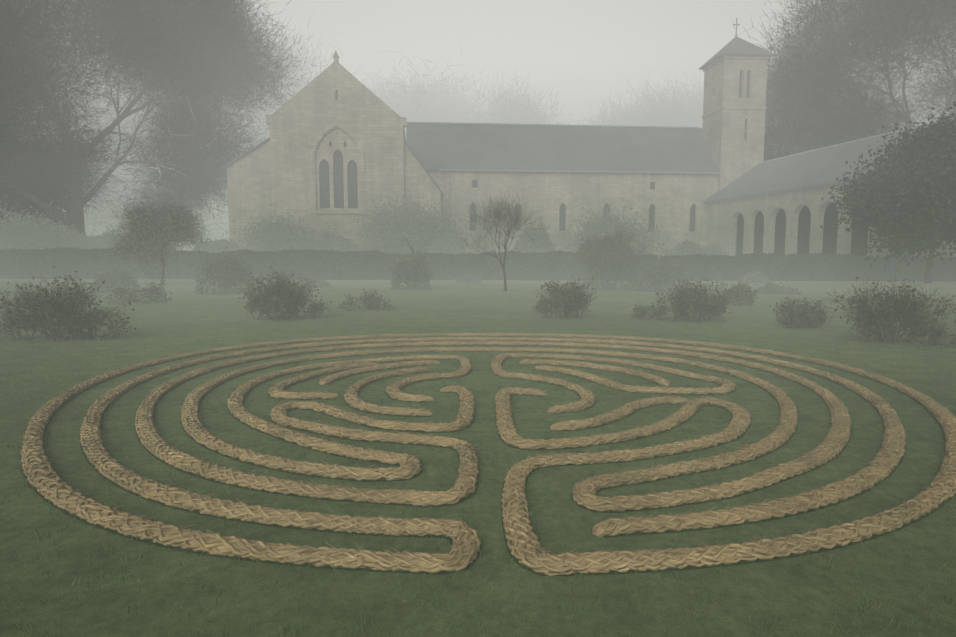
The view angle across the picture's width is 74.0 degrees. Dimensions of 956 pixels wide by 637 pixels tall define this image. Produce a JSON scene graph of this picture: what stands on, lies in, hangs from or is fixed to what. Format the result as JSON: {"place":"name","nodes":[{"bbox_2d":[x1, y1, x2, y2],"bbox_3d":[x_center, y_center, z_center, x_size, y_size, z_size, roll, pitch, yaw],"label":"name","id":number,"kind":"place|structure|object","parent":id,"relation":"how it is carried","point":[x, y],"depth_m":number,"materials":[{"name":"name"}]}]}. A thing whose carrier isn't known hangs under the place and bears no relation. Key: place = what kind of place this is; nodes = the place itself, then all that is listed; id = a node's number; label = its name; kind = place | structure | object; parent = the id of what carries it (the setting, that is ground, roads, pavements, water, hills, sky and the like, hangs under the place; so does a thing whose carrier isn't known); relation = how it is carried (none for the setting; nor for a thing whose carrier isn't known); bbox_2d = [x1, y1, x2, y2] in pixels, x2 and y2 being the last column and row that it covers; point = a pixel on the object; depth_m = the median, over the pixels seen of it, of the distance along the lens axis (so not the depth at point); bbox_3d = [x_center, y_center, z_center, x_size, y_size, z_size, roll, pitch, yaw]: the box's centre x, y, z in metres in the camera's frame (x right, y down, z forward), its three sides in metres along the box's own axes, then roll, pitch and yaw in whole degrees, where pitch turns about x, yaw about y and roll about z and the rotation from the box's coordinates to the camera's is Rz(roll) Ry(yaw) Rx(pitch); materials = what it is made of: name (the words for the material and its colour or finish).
{"place":"outdoors","nodes":[
{"label":"outdoors","id":0,"kind":"place"},
{"bbox_2d":[0,0,933,251],"label":"sky","id":1,"kind":"structure","parent":0,"point":[583,49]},
{"bbox_2d":[0,279,955,636],"bbox_3d":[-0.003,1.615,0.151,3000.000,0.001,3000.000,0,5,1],"label":"lawn ground","id":2,"kind":"structure","parent":0,"point":[170,593],"depth_m":4.63,"materials":[{"name":"green plant"}]},
{"bbox_2d":[96,186,545,290],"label":"small trees","id":3,"kind":"object","parent":2,"relation":"on","point":[178,217],"depth_m":37.20,"materials":[{"name":"green plant"}]},
{"bbox_2d":[227,141,440,253],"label":"aisle end walls","id":4,"kind":"structure","parent":2,"relation":"on","point":[249,185],"depth_m":58.53,"materials":[{"name":"stone"}]},
{"bbox_2d":[269,61,405,254],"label":"gable wall","id":5,"kind":"structure","parent":2,"relation":"on","point":[306,115],"depth_m":58.37,"materials":[{"name":"stone"}]},
{"bbox_2d":[266,51,406,213],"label":"stone trim","id":6,"kind":"structure","parent":5,"relation":"attached to","point":[403,120],"depth_m":58.28,"materials":[{"name":"beige stone"}]},
{"bbox_2d":[316,128,360,210],"bbox_3d":[-12.939,-13.775,58.824,4.060,7.491,0.180,0,5,-5],"label":"window tracery","id":7,"kind":"object","parent":5,"relation":"attached to","point":[338,138],"depth_m":58.68,"materials":[{"name":"beige stone"}]},
{"bbox_2d":[319,91,357,207],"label":"gable windows","id":8,"kind":"structure","parent":5,"relation":"attached to","point":[338,182],"depth_m":59.04,"materials":[{"name":"black glass"}]},
{"bbox_2d":[0,181,729,256],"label":"garden shrubs","id":9,"kind":"object","parent":2,"relation":"on","point":[283,235],"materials":[{"name":"green plant"}]},
{"bbox_2d":[0,247,955,280],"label":"clipped hedge","id":10,"kind":"object","parent":2,"relation":"on","point":[826,266],"depth_m":46.83,"materials":[{"name":"green plant"}]},
{"bbox_2d":[0,222,955,347],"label":"bushes","id":11,"kind":"object","parent":2,"relation":"on","point":[205,278],"depth_m":16.54,"materials":[{"name":"green plant"}]},
{"bbox_2d":[20,331,955,575],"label":"labyrinth","id":12,"kind":"object","parent":2,"relation":"on","point":[46,480],"depth_m":5.03,"materials":[{"name":"beige wicker"}]},
{"bbox_2d":[21,336,955,575],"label":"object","id":13,"kind":"object","parent":2,"relation":"on","point":[630,571],"depth_m":4.66,"materials":[{"name":"green"}]},
{"bbox_2d":[706,184,955,258],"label":"arcade wall","id":14,"kind":"structure","parent":2,"relation":"on","point":[721,225],"depth_m":56.93,"materials":[{"name":"stone"}]},
{"bbox_2d":[706,180,864,204],"bbox_3d":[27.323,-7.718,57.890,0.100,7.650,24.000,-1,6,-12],"label":"eaves cornice","id":15,"kind":"structure","parent":14,"relation":"attached to","point":[790,191],"depth_m":57.13,"materials":[{"name":"stone"}]},
{"bbox_2d":[736,202,867,256],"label":"arcade openings","id":16,"kind":"object","parent":14,"relation":"attached to","point":[829,237],"depth_m":56.41,"materials":[{"name":"black"}]},
{"bbox_2d":[704,119,954,202],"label":"arcade roof","id":17,"kind":"structure","parent":14,"relation":"on","point":[826,166],"depth_m":57.16,"materials":[{"name":"stone"}]},
{"bbox_2d":[759,118,953,163],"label":"abbey cloister ridge tiles","id":18,"kind":"object","parent":17,"relation":"on","point":[896,131],"depth_m":56.92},
{"bbox_2d":[820,100,955,282],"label":"dark tree","id":19,"kind":"object","parent":2,"relation":"on","point":[890,198],"depth_m":38.90,"materials":[{"name":"green plant"}]},
{"bbox_2d":[0,0,955,249],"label":"large trees","id":20,"kind":"object","parent":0,"point":[125,21],"materials":[{"name":"green plant"}]},
{"bbox_2d":[0,6,955,235],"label":"trees","id":21,"kind":"object","parent":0,"point":[401,104],"materials":[{"name":"plant"}]},
{"bbox_2d":[427,170,718,256],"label":"nave wall","id":22,"kind":"structure","parent":0,"point":[672,197],"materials":[{"name":"beige stone"}]},
{"bbox_2d":[223,123,719,200],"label":"abbey roofs","id":23,"kind":"structure","parent":22,"relation":"on","point":[495,147],"depth_m":69.42,"materials":[{"name":"grey stone"}]},
{"bbox_2d":[407,122,698,127],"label":"abbey ridge tiles","id":24,"kind":"object","parent":23,"relation":"on","point":[550,125],"depth_m":72.13,"materials":[{"name":"grey stone"}]},
{"bbox_2d":[463,171,697,232],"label":"abbey nave trim","id":25,"kind":"structure","parent":22,"relation":"attached to","point":[606,202],"depth_m":67.79,"materials":[{"name":"beige stone"}]},
{"bbox_2d":[702,58,767,190],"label":"abbey tower","id":26,"kind":"structure","parent":0,"point":[735,155],"depth_m":68.27,"materials":[{"name":"beige stone"}]},
{"bbox_2d":[702,55,768,118],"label":"tower cornice","id":27,"kind":"structure","parent":26,"relation":"attached to","point":[735,57],"depth_m":67.84,"materials":[{"name":"beige stone"}]},
{"bbox_2d":[699,37,773,69],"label":"tower roof","id":28,"kind":"structure","parent":26,"relation":"on","point":[736,46],"depth_m":67.75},
{"bbox_2d":[739,72,748,140],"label":"tower windows","id":29,"kind":"structure","parent":26,"relation":"attached to","point":[740,92],"depth_m":68.27,"materials":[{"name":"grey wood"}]}
]}

